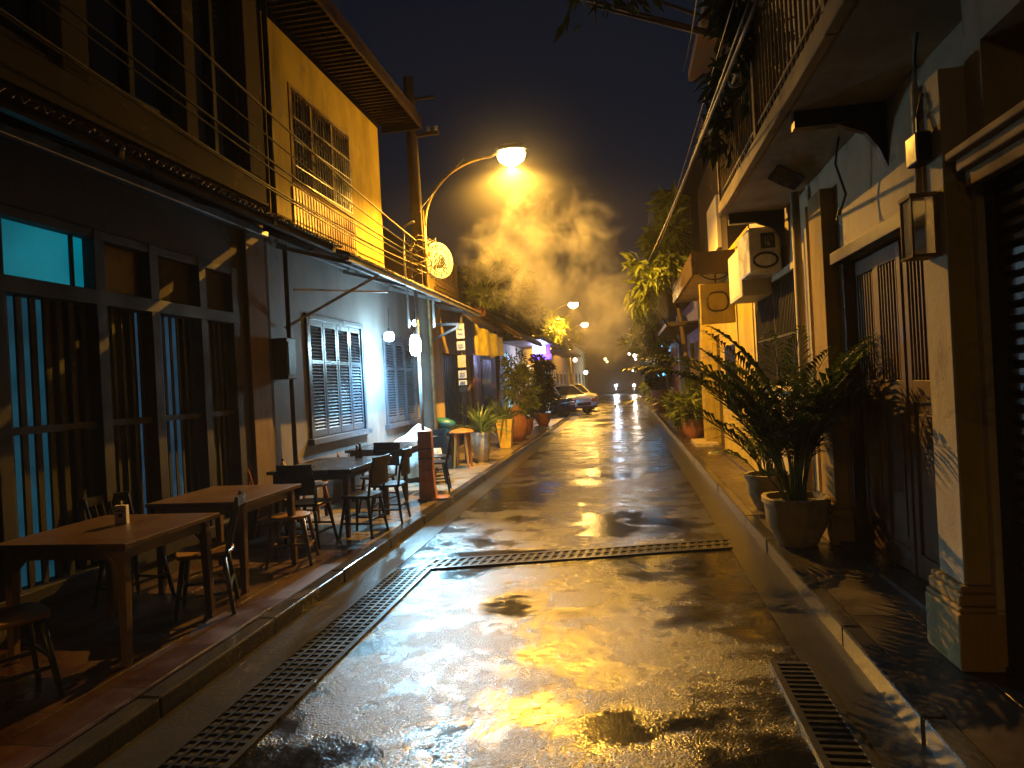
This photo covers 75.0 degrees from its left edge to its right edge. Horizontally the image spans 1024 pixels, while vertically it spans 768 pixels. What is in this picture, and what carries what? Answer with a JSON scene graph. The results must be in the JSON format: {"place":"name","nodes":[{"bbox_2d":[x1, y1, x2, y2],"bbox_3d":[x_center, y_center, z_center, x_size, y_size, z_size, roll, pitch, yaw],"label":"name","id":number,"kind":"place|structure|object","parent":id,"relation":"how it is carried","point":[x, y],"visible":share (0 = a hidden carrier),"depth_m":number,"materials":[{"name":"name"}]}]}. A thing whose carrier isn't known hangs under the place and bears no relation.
{"place":"outdoors","nodes":[
{"label":"outdoors","id":0,"kind":"place"},
{"bbox_2d":[0,544,369,767],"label":"pavement","id":1,"kind":"structure","parent":0,"point":[41,719],"depth_m":4.33,"materials":[{"name":"red ceramic"}]},
{"bbox_2d":[0,602,64,695],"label":"stool","id":2,"kind":"object","parent":1,"relation":"on","point":[27,614],"visible":1,"depth_m":3.67,"materials":[{"name":"brown wood"}]},
{"bbox_2d":[0,512,219,665],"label":"table","id":3,"kind":"object","parent":1,"relation":"on","point":[116,548],"visible":0.98,"depth_m":4.20,"materials":[{"name":"brown wood"}]},
{"bbox_2d":[114,501,129,524],"bbox_3d":[-2.720,0.895,4.645,0.080,0.160,0.042,-3,0,-2],"label":"napkin holder","id":4,"kind":"object","parent":3,"relation":"on","point":[121,512],"visible":1,"depth_m":4.63,"materials":[{"name":"white"}]},
{"bbox_2d":[82,491,175,612],"bbox_3d":[-3.063,1.317,5.324,0.506,0.858,0.430,-3,0,20],"label":"chair","id":5,"kind":"object","parent":1,"relation":"on","point":[95,501],"visible":0.47,"depth_m":5.36,"materials":[{"name":"brown wood"}]},
{"bbox_2d":[173,490,244,622],"bbox_3d":[-2.270,1.276,5.040,0.506,0.858,0.430,-3,0,-18],"label":"chair","id":6,"kind":"object","parent":1,"relation":"on","point":[184,556],"visible":0.98,"depth_m":4.92,"materials":[{"name":"brown wood"}]},
{"bbox_2d":[145,483,300,593],"bbox_3d":[-2.486,1.338,5.889,0.900,0.750,0.950,-3,0,10],"label":"table","id":7,"kind":"object","parent":1,"relation":"on","point":[217,499],"visible":0.86,"depth_m":5.59,"materials":[{"name":"brown wood"}]},
{"bbox_2d":[265,510,318,569],"bbox_3d":[-2.090,1.464,6.330,0.430,0.463,0.420,-3,0,-8],"label":"stool","id":8,"kind":"object","parent":1,"relation":"on","point":[302,515],"visible":0.9,"depth_m":6.20,"materials":[{"name":"brown wood"}]},
{"bbox_2d":[238,415,565,545],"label":"pavement","id":9,"kind":"structure","parent":0,"point":[461,474],"depth_m":9.07,"materials":[{"name":"concrete"}]},
{"bbox_2d":[0,0,277,647],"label":"house","id":10,"kind":"structure","parent":9,"relation":"on","point":[135,347],"depth_m":5.89,"materials":[{"name":"brown paint"}]},
{"bbox_2d":[0,0,47,55],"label":"window","id":11,"kind":"structure","parent":10,"relation":"in","point":[31,13],"depth_m":5.05,"materials":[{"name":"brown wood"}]},
{"bbox_2d":[86,0,177,123],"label":"window","id":12,"kind":"structure","parent":10,"relation":"in","point":[99,14],"depth_m":6.22,"materials":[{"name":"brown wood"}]},
{"bbox_2d":[0,86,342,252],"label":"awning","id":13,"kind":"object","parent":10,"relation":"attached to","point":[29,123],"visible":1,"depth_m":5.07,"materials":[{"name":"metal"}]},
{"bbox_2d":[192,0,241,166],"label":"window","id":14,"kind":"structure","parent":10,"relation":"in","point":[213,20],"depth_m":7.48,"materials":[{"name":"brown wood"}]},
{"bbox_2d":[248,469,302,539],"bbox_3d":[-2.726,1.292,7.621,0.506,0.878,0.430,-3,0,8],"label":"wooden chair","id":15,"kind":"object","parent":9,"relation":"on","point":[250,482],"visible":0.16,"depth_m":7.45,"materials":[{"name":"brown wood"}]},
{"bbox_2d":[282,243,300,521],"bbox_3d":[-2.753,-0.017,8.326,0.055,3.480,0.055,-3,0,-13],"label":"awning post","id":16,"kind":"object","parent":9,"relation":"on","point":[289,335],"visible":0.73,"depth_m":8.30,"materials":[{"name":"black metal"}]},
{"bbox_2d":[276,464,338,548],"bbox_3d":[-2.152,1.262,7.005,0.430,0.878,0.506,-3,0,14],"label":"black chair","id":17,"kind":"object","parent":9,"relation":"on","point":[303,475],"visible":0.83,"depth_m":6.82,"materials":[{"name":"wood"}]},
{"bbox_2d":[284,460,333,520],"bbox_3d":[-2.593,1.284,8.410,0.506,0.878,0.430,-3,0,8],"label":"wooden chair","id":18,"kind":"object","parent":9,"relation":"on","point":[321,483],"visible":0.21,"depth_m":8.35,"materials":[{"name":"brown wood"}]},
{"bbox_2d":[266,455,391,537],"bbox_3d":[-2.113,1.319,7.976,0.980,0.750,1.350,-3,0,10],"label":"table","id":19,"kind":"object","parent":9,"relation":"on","point":[345,469],"visible":0.58,"depth_m":7.46,"materials":[{"name":"black wood"}]},
{"bbox_2d":[257,0,444,525],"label":"house","id":20,"kind":"structure","parent":9,"relation":"on","point":[338,96],"depth_m":9.87,"materials":[{"name":"grey paint"}]},
{"bbox_2d":[260,0,276,213],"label":"drain pipe","id":21,"kind":"object","parent":20,"relation":"attached to","point":[268,97],"visible":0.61,"depth_m":8.17,"materials":[{"name":"black metal"}]},
{"bbox_2d":[271,338,296,379],"bbox_3d":[-2.776,-0.306,8.134,0.208,0.500,0.220,-3,0,10],"label":"meter box","id":22,"kind":"object","parent":20,"relation":"attached to","point":[284,358],"visible":1,"depth_m":8.03,"materials":[{"name":"black metal"}]},
{"bbox_2d":[287,82,353,217],"bbox_3d":[-2.825,-3.333,9.830,0.196,1.350,2.000,-3,0,10],"label":"window","id":23,"kind":"structure","parent":20,"relation":"in","point":[326,139],"depth_m":9.76,"materials":[{"name":"metal"}]},
{"bbox_2d":[304,313,372,445],"bbox_3d":[-2.627,-0.074,9.927,0.260,1.780,2.080,-3,0,10],"label":"window","id":24,"kind":"structure","parent":20,"relation":"in","point":[334,407],"depth_m":9.82,"materials":[{"name":"grey paint"}]},
{"bbox_2d":[268,232,481,340],"bbox_3d":[-1.805,-1.307,11.704,1.052,1.234,7.500,-3,0,10],"label":"awning","id":25,"kind":"object","parent":20,"relation":"attached to","point":[350,263],"visible":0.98,"depth_m":9.49,"materials":[{"name":"metal"}]},
{"bbox_2d":[410,314,420,355],"bbox_3d":[-1.609,-0.838,11.015,0.180,0.740,0.180,-3,0,10],"label":"hanging bulb","id":26,"kind":"object","parent":25,"relation":"hanging from","point":[415,345],"visible":1,"depth_m":10.95,"materials":[{"name":"white"}]},
{"bbox_2d":[382,334,420,428],"bbox_3d":[-2.157,-0.048,12.687,0.260,1.680,1.880,-3,0,10],"label":"window","id":27,"kind":"structure","parent":20,"relation":"in","point":[395,366],"depth_m":12.62,"materials":[{"name":"grey paint"}]},
{"bbox_2d":[339,453,389,538],"bbox_3d":[-1.617,1.234,7.380,0.506,0.878,0.430,-3,0,15],"label":"black chair","id":28,"kind":"object","parent":9,"relation":"on","point":[378,475],"visible":0.98,"depth_m":7.26,"materials":[{"name":"wood"}]},
{"bbox_2d":[359,442,399,512],"bbox_3d":[-1.766,1.242,8.923,0.430,0.878,0.506,-3,0,20],"label":"black chair","id":29,"kind":"object","parent":9,"relation":"on","point":[378,447],"visible":0.66,"depth_m":9.06,"materials":[{"name":"wood"}]},
{"bbox_2d":[345,441,417,501],"bbox_3d":[-1.824,1.304,10.107,0.950,0.750,1.200,-3,0,10],"label":"table","id":30,"kind":"object","parent":9,"relation":"on","point":[367,450],"visible":0.33,"depth_m":9.62,"materials":[{"name":"black wood"}]},
{"bbox_2d":[371,446,411,523],"bbox_3d":[-1.461,1.226,8.122,0.506,0.878,0.430,-3,0,5],"label":"black chair","id":31,"kind":"object","parent":9,"relation":"on","point":[404,467],"visible":0.82,"depth_m":7.97,"materials":[{"name":"wood"}]},
{"bbox_2d":[388,424,442,480],"bbox_3d":[-1.781,1.194,11.773,0.990,0.969,0.990,-3,0,10],"label":"covered cart","id":32,"kind":"object","parent":9,"relation":"on","point":[411,435],"visible":0.34,"depth_m":11.39,"materials":[{"name":"white fabric"}]},
{"bbox_2d":[414,290,424,430],"bbox_3d":[-1.553,0.031,11.318,0.057,3.260,0.060,-3,0,10],"label":"steel post","id":33,"kind":"object","parent":9,"relation":"on","point":[419,361],"visible":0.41,"depth_m":11.29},
{"bbox_2d":[403,76,438,429],"bbox_3d":[-1.675,-2.115,12.788,0.726,7.603,0.475,-3,0,33],"label":"utility pole","id":34,"kind":"object","parent":9,"relation":"on","point":[420,246],"visible":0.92,"depth_m":12.74,"materials":[{"name":"brown wood"}]},
{"bbox_2d":[0,8,417,265],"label":"cable","id":35,"kind":"object","parent":34,"relation":"attached to","point":[81,64],"visible":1,"depth_m":5.48,"materials":[{"name":"rubber"}]},
{"bbox_2d":[0,12,418,272],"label":"cable","id":36,"kind":"object","parent":34,"relation":"attached to","point":[84,69],"visible":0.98,"depth_m":5.41,"materials":[{"name":"black rubber"}]},
{"bbox_2d":[38,0,417,260],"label":"cable","id":37,"kind":"object","parent":34,"relation":"attached to","point":[112,54],"visible":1,"depth_m":5.69,"materials":[{"name":"black rubber"}]},
{"bbox_2d":[55,0,417,257],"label":"cable","id":38,"kind":"object","parent":34,"relation":"attached to","point":[84,21],"visible":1,"depth_m":5.91,"materials":[{"name":"black rubber"}]},
{"bbox_2d":[104,0,416,250],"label":"cable","id":39,"kind":"object","parent":34,"relation":"attached to","point":[159,46],"visible":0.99,"depth_m":6.34,"materials":[{"name":"black rubber"}]},
{"bbox_2d":[146,0,416,241],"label":"cable","id":40,"kind":"object","parent":34,"relation":"attached to","point":[157,9],"visible":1,"depth_m":6.76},
{"bbox_2d":[427,242,452,279],"bbox_3d":[-1.480,-2.466,13.364,0.127,0.738,0.738,-3,0,44],"label":"round sign","id":41,"kind":"object","parent":34,"relation":"attached to","point":[444,267],"visible":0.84,"depth_m":13.35,"materials":[{"name":"yellow"}]},
{"bbox_2d":[425,142,526,225],"bbox_3d":[-0.708,-3.757,12.562,2.052,1.382,0.350,-3,0,10],"label":"street lamp","id":42,"kind":"object","parent":34,"relation":"attached to","point":[511,153],"visible":0.99,"depth_m":12.36,"materials":[{"name":"metal"}]},
{"bbox_2d":[417,430,449,500],"bbox_3d":[-1.140,1.155,9.546,0.430,0.980,0.280,-3,0,2],"label":"menu stand","id":43,"kind":"object","parent":9,"relation":"on","point":[427,487],"visible":1,"depth_m":9.46,"materials":[{"name":"orange wood"}]},
{"bbox_2d":[432,429,446,483],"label":"black chair","id":44,"kind":"object","parent":9,"relation":"on","point":[439,438],"visible":0.42,"depth_m":11.37,"materials":[{"name":"metal"}]},
{"bbox_2d":[434,432,453,491],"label":"black chair","id":45,"kind":"object","parent":9,"relation":"on","point":[444,462],"visible":0.76,"depth_m":10.09,"materials":[{"name":"wood"}]},
{"bbox_2d":[437,417,456,468],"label":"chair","id":46,"kind":"object","parent":9,"relation":"on","point":[447,424],"visible":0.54,"depth_m":13.07,"materials":[{"name":"green plastic"}]},
{"bbox_2d":[449,428,473,468],"bbox_3d":[-0.971,1.252,13.056,0.500,0.773,0.500,-3,0,10],"label":"round stool","id":47,"kind":"object","parent":9,"relation":"on","point":[459,431],"visible":0.98,"depth_m":12.95,"materials":[{"name":"orange wood"}]},
{"bbox_2d":[382,227,541,446],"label":"house","id":48,"kind":"structure","parent":9,"relation":"on","point":[481,385],"depth_m":18.19,"materials":[{"name":"grey paint"}]},
{"bbox_2d":[472,355,479,427],"bbox_3d":[-1.032,0.394,19.398,0.050,2.480,0.500,-3,0,10],"label":"door panel","id":49,"kind":"structure","parent":48,"relation":"in","point":[474,357],"depth_m":19.27,"materials":[{"name":"blue wood"}]},
{"bbox_2d":[461,278,507,316],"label":"potted shrub","id":50,"kind":"object","parent":48,"relation":"on","point":[489,299],"visible":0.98,"depth_m":17.64,"materials":[{"name":"green plant"}]},
{"bbox_2d":[472,322,503,357],"bbox_3d":[-0.580,-1.065,17.407,0.095,0.787,3.751,-3,0,10],"label":"valance","id":51,"kind":"object","parent":48,"relation":"hanging from","point":[488,343],"visible":1,"depth_m":16.87,"materials":[{"name":"yellow fabric"}]},
{"bbox_2d":[456,313,469,462],"bbox_3d":[-0.996,0.082,13.748,0.170,3.100,0.123,-3,0,10],"label":"sticker post","id":52,"kind":"object","parent":9,"relation":"on","point":[462,373],"visible":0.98,"depth_m":13.71,"materials":[{"name":"black metal"}]},
{"bbox_2d":[451,400,509,461],"bbox_3d":[-0.688,0.985,13.967,1.458,1.272,1.366,-3,0,10],"label":"spiky plant","id":53,"kind":"object","parent":9,"relation":"on","point":[480,436],"visible":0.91,"depth_m":13.78,"materials":[{"name":"green plant"}]},
{"bbox_2d":[485,395,526,447],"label":"spiky plant","id":54,"kind":"object","parent":9,"relation":"on","point":[505,439],"visible":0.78,"depth_m":16.52,"materials":[{"name":"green plant"}]},
{"bbox_2d":[510,405,528,441],"bbox_3d":[0.123,1.079,18.245,0.680,1.000,0.680,-3,0,10],"label":"clay jar","id":55,"kind":"object","parent":9,"relation":"on","point":[521,427],"visible":0.54,"depth_m":18.00,"materials":[{"name":"ceramic"}]},
{"bbox_2d":[498,347,543,434],"bbox_3d":[0.266,0.184,20.607,1.540,2.772,1.555,-3,0,10],"label":"potted shrub","id":56,"kind":"object","parent":9,"relation":"on","point":[524,398],"visible":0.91,"depth_m":20.45,"materials":[{"name":"green plant"}]},
{"bbox_2d":[527,353,562,425],"bbox_3d":[1.185,0.153,24.645,1.437,2.740,1.776,-3,0,10],"label":"potted shrub","id":57,"kind":"object","parent":9,"relation":"on","point":[547,395],"visible":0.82,"depth_m":24.45,"materials":[{"name":"green plant"}]},
{"bbox_2d":[233,387,821,767],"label":"road","id":58,"kind":"structure","parent":0,"point":[654,661],"depth_m":4.24,"materials":[{"name":"asphalt"}]},
{"bbox_2d":[150,568,430,767],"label":"drain grate","id":59,"kind":"object","parent":58,"relation":"on","point":[235,731],"visible":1,"depth_m":3.89,"materials":[{"name":"metal"}]},
{"bbox_2d":[33,414,571,767],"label":"kerb","id":60,"kind":"structure","parent":58,"relation":"on","point":[95,746],"depth_m":4.21,"materials":[{"name":"concrete"}]},
{"bbox_2d":[95,416,578,767],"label":"gutter strip","id":61,"kind":"object","parent":58,"relation":"on","point":[154,743],"visible":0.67,"depth_m":4.46,"materials":[{"name":"concrete"}]},
{"bbox_2d":[457,244,547,401],"bbox_3d":[-0.492,-1.927,24.331,3.803,7.149,8.544,-3,0,0],"label":"street tree","id":62,"kind":"object","parent":58,"relation":"on","point":[508,273],"visible":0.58,"depth_m":23.17,"materials":[{"name":"green plant"}]},
{"bbox_2d":[496,327,580,417],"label":"shop","id":63,"kind":"structure","parent":58,"relation":"on","point":[510,345],"depth_m":28.08,"materials":[{"name":"beige paint"}]},
{"bbox_2d":[532,345,551,359],"bbox_3d":[1.306,-1.470,29.179,0.820,0.800,0.240,-3,0,10],"label":"light box sign","id":64,"kind":"object","parent":63,"relation":"attached to","point":[545,350],"visible":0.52,"depth_m":29.07,"materials":[{"name":"white"}]},
{"bbox_2d":[531,393,574,417],"bbox_3d":[1.054,0.884,31.061,1.670,1.525,3.920,-3,0,-35],"label":"parked car","id":65,"kind":"object","parent":58,"relation":"on","point":[565,406],"visible":0.26,"depth_m":29.68,"materials":[{"name":"paint"}]},
{"bbox_2d":[526,308,584,373],"bbox_3d":[2.814,-1.726,42.825,4.065,6.596,15.541,-3,0,10],"label":"street tree","id":66,"kind":"object","parent":58,"relation":"on","point":[561,332],"visible":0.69,"depth_m":38.42,"materials":[{"name":"green plant"}]},
{"bbox_2d":[553,385,596,413],"bbox_3d":[2.573,0.805,34.657,1.670,1.525,3.920,-3,0,-30],"label":"parked car","id":67,"kind":"object","parent":58,"relation":"on","point":[586,403],"visible":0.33,"depth_m":33.40,"materials":[{"name":"silver metal"}]},
{"bbox_2d":[420,539,732,569],"bbox_3d":[0.675,1.661,6.492,3.106,0.026,0.335,-3,0,-4],"label":"drain grate","id":68,"kind":"object","parent":58,"relation":"on","point":[572,554],"visible":0.99,"depth_m":6.47,"materials":[{"name":"metal"}]},
{"bbox_2d":[553,0,742,44],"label":"overhanging tree","id":69,"kind":"object","parent":58,"relation":"on","point":[634,12],"visible":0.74,"depth_m":8.13,"materials":[{"name":"green plant"}]},
{"bbox_2d":[637,397,941,767],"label":"gutter strip","id":70,"kind":"object","parent":58,"relation":"on","point":[889,737],"visible":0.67,"depth_m":4.17,"materials":[{"name":"concrete"}]},
{"bbox_2d":[640,395,995,767],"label":"kerb","id":71,"kind":"structure","parent":58,"relation":"on","point":[940,736],"depth_m":3.68,"materials":[{"name":"concrete"}]},
{"bbox_2d":[769,659,882,767],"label":"drain grate","id":72,"kind":"object","parent":58,"relation":"on","point":[833,736],"visible":1,"depth_m":3.21,"materials":[{"name":"metal"}]},
{"bbox_2d":[331,0,732,348],"label":"sky","id":73,"kind":"structure","parent":0,"point":[605,115],"materials":[{"name":"black"}]},
{"bbox_2d":[642,189,701,416],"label":"house","id":74,"kind":"structure","parent":0,"point":[667,308],"depth_m":20.81,"materials":[{"name":"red paint"}]},
{"bbox_2d":[641,395,1023,767],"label":"pavement","id":75,"kind":"structure","parent":0,"point":[877,595],"depth_m":3.97,"materials":[{"name":"concrete"}]},
{"bbox_2d":[616,292,674,411],"bbox_3d":[6.050,-1.407,29.263,2.926,5.336,10.612,-3,0,10],"label":"street tree","id":76,"kind":"object","parent":75,"relation":"on","point":[645,340],"visible":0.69,"depth_m":25.73,"materials":[{"name":"green plant"}]},
{"bbox_2d":[639,379,652,406],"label":"potted shrub","id":77,"kind":"object","parent":75,"relation":"on","point":[645,391],"visible":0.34,"depth_m":35.06,"materials":[{"name":"green plant"}]},
{"bbox_2d":[638,347,672,412],"bbox_3d":[6.341,-0.284,28.810,1.820,3.056,1.886,-3,0,38],"label":"potted shrub","id":78,"kind":"object","parent":75,"relation":"on","point":[657,384],"visible":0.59,"depth_m":28.55,"materials":[{"name":"green plant"}]},
{"bbox_2d":[620,181,696,397],"bbox_3d":[3.853,-1.955,16.440,1.756,6.656,5.105,-3,0,18],"label":"street tree","id":79,"kind":"object","parent":75,"relation":"on","point":[664,264],"visible":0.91,"depth_m":16.23,"materials":[{"name":"green plant"}]},
{"bbox_2d":[663,0,734,230],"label":"cable","id":80,"kind":"object","parent":79,"relation":"attached to","point":[705,97],"visible":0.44,"depth_m":6.30,"materials":[{"name":"black rubber"}]},
{"bbox_2d":[663,373,703,438],"bbox_3d":[4.472,0.533,16.388,1.530,1.618,1.801,-3,0,10],"label":"potted shrub","id":81,"kind":"object","parent":75,"relation":"on","point":[690,427],"visible":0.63,"depth_m":16.19,"materials":[{"name":"green plant"}]},
{"bbox_2d":[672,118,761,470],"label":"house","id":82,"kind":"structure","parent":75,"relation":"on","point":[719,238],"depth_m":13.04,"materials":[{"name":"yellow paint"}]},
{"bbox_2d":[699,272,735,324],"bbox_3d":[3.520,-1.477,11.449,0.580,0.885,0.084,-3,0,10],"label":"ring sign","id":83,"kind":"object","parent":82,"relation":"hanging from","point":[716,307],"visible":0.92,"depth_m":11.44,"materials":[{"name":"yellow paint"}]},
{"bbox_2d":[716,336,724,444],"bbox_3d":[4.471,0.153,14.104,0.040,2.370,1.100,-3,0,10],"label":"door","id":84,"kind":"structure","parent":82,"relation":"in","point":[718,349],"depth_m":14.38,"materials":[{"name":"brown wood"}]},
{"bbox_2d":[724,344,738,410],"bbox_3d":[4.094,-0.113,12.289,0.150,1.200,1.200,-3,0,10],"label":"window","id":85,"kind":"structure","parent":82,"relation":"in","point":[733,345],"depth_m":12.24,"materials":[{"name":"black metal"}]},
{"bbox_2d":[609,325,877,547],"bbox_3d":[2.111,0.450,6.218,2.271,2.030,2.704,-3,0,-37],"label":"potted palm","id":86,"kind":"object","parent":75,"relation":"on","point":[797,513],"visible":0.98,"depth_m":5.81,"materials":[{"name":"plant"}]},
{"bbox_2d":[708,420,790,509],"bbox_3d":[2.849,0.915,7.635,0.896,1.024,1.082,-3,0,-23],"label":"potted fern","id":87,"kind":"object","parent":75,"relation":"on","point":[758,483],"visible":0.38,"depth_m":7.55,"materials":[{"name":"green plant"}]},
{"bbox_2d":[688,0,815,490],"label":"house","id":88,"kind":"structure","parent":75,"relation":"on","point":[775,310],"depth_m":8.36,"materials":[{"name":"white paint"}]},
{"bbox_2d":[728,249,771,303],"bbox_3d":[3.221,-1.474,9.078,0.376,0.650,1.000,-3,0,10],"label":"air conditioner","id":89,"kind":"object","parent":88,"relation":"attached to","point":[748,291],"depth_m":8.80,"materials":[{"name":"metal"}]},
{"bbox_2d":[738,227,781,279],"bbox_3d":[3.076,-1.612,8.301,0.370,0.540,0.777,-3,0,10],"label":"air conditioner","id":90,"kind":"object","parent":88,"relation":"attached to","point":[759,252],"visible":0.98,"depth_m":7.96,"materials":[{"name":"white metal"}]},
{"bbox_2d":[754,261,799,391],"bbox_3d":[3.412,-0.648,8.464,0.200,1.460,2.480,-3,0,10],"label":"window","id":91,"kind":"structure","parent":88,"relation":"in","point":[777,311],"depth_m":8.33,"materials":[{"name":"white paint"}]},
{"bbox_2d":[717,0,1023,673],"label":"house","id":92,"kind":"structure","parent":75,"relation":"on","point":[922,476],"depth_m":3.98,"materials":[{"name":"white paint"}]},
{"bbox_2d":[645,0,759,265],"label":"cable","id":93,"kind":"object","parent":92,"relation":"attached to","point":[748,22],"visible":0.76,"depth_m":4.60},
{"bbox_2d":[656,0,751,251],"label":"cable","id":94,"kind":"object","parent":92,"relation":"attached to","point":[733,46],"visible":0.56,"depth_m":4.54,"materials":[{"name":"black rubber"}]},
{"bbox_2d":[692,74,753,171],"bbox_3d":[2.381,-2.757,6.964,1.054,1.219,1.122,-3,0,10],"label":"balcony plant","id":95,"kind":"object","parent":92,"relation":"on","point":[718,123],"visible":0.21,"depth_m":6.85,"materials":[{"name":"green plant"}]},
{"bbox_2d":[695,0,787,97],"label":"balcony plant","id":96,"kind":"object","parent":92,"relation":"on","point":[718,19],"visible":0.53,"depth_m":5.54,"materials":[{"name":"green plant"}]},
{"bbox_2d":[692,6,799,123],"bbox_3d":[2.173,-2.747,6.086,0.979,1.222,1.287,-3,0,10],"label":"balcony plant","id":97,"kind":"object","parent":92,"relation":"on","point":[745,50],"visible":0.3,"depth_m":6.07,"materials":[{"name":"green plant"}]},
{"bbox_2d":[790,191,814,490],"bbox_3d":[2.967,-0.270,6.800,0.089,3.370,0.087,-3,0,10],"label":"drain pipe","id":98,"kind":"object","parent":92,"relation":"attached to","point":[797,258],"visible":0.62,"depth_m":6.76,"materials":[{"name":"white paint"}]},
{"bbox_2d":[853,254,888,555],"bbox_3d":[3.001,0.164,5.537,0.040,2.420,0.495,-3,0,10],"label":"door leaf","id":99,"kind":"structure","parent":92,"relation":"in","point":[864,279],"depth_m":5.56,"materials":[{"name":"brown wood"}]},
{"bbox_2d":[873,240,918,575],"bbox_3d":[2.905,0.169,5.039,0.040,2.420,0.495,-3,0,10],"label":"door leaf","id":100,"kind":"structure","parent":92,"relation":"in","point":[888,270],"depth_m":5.02,"materials":[{"name":"brown wood"}]},
{"bbox_2d":[910,32,922,192],"bbox_3d":[2.217,-1.478,3.649,0.051,0.881,0.036,-3,0,10],"label":"conduit pipe","id":101,"kind":"object","parent":92,"relation":"attached to","point":[914,105],"visible":0.59,"depth_m":3.64,"materials":[{"name":"metal"}]},
{"bbox_2d":[905,93,931,168],"bbox_3d":[2.175,-1.366,3.576,0.080,0.382,0.140,-3,0,10],"label":"junction box","id":102,"kind":"object","parent":92,"relation":"attached to","point":[918,145],"visible":1,"depth_m":3.53,"materials":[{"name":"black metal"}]},
{"bbox_2d":[897,191,940,261],"bbox_3d":[2.173,-0.837,3.563,0.135,0.335,0.155,-3,0,10],"label":"wall lantern","id":103,"kind":"object","parent":92,"relation":"attached to","point":[918,226],"depth_m":3.50,"materials":[{"name":"black glass"}]},
{"bbox_2d":[902,261,939,582],"bbox_3d":[2.832,0.173,4.538,0.040,2.420,0.495,-3,0,10],"label":"door leaf","id":104,"kind":"structure","parent":92,"relation":"in","point":[913,271],"depth_m":4.63,"materials":[{"name":"brown wood"}]},
{"label":"ground","id":105,"kind":"structure","parent":0,"visible":0},
{"bbox_2d":[553,355,568,384],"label":"house","id":106,"kind":"structure","parent":105,"relation":"on","point":[560,370],"depth_m":52.93,"materials":[{"name":"brown paint"}]},
{"bbox_2d":[567,343,588,390],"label":"house","id":107,"kind":"structure","parent":105,"relation":"on","point":[579,366],"depth_m":68.84,"materials":[{"name":"beige paint"}]},
{"bbox_2d":[584,347,642,388],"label":"house","id":108,"kind":"structure","parent":105,"relation":"on","point":[602,374],"depth_m":118.68,"materials":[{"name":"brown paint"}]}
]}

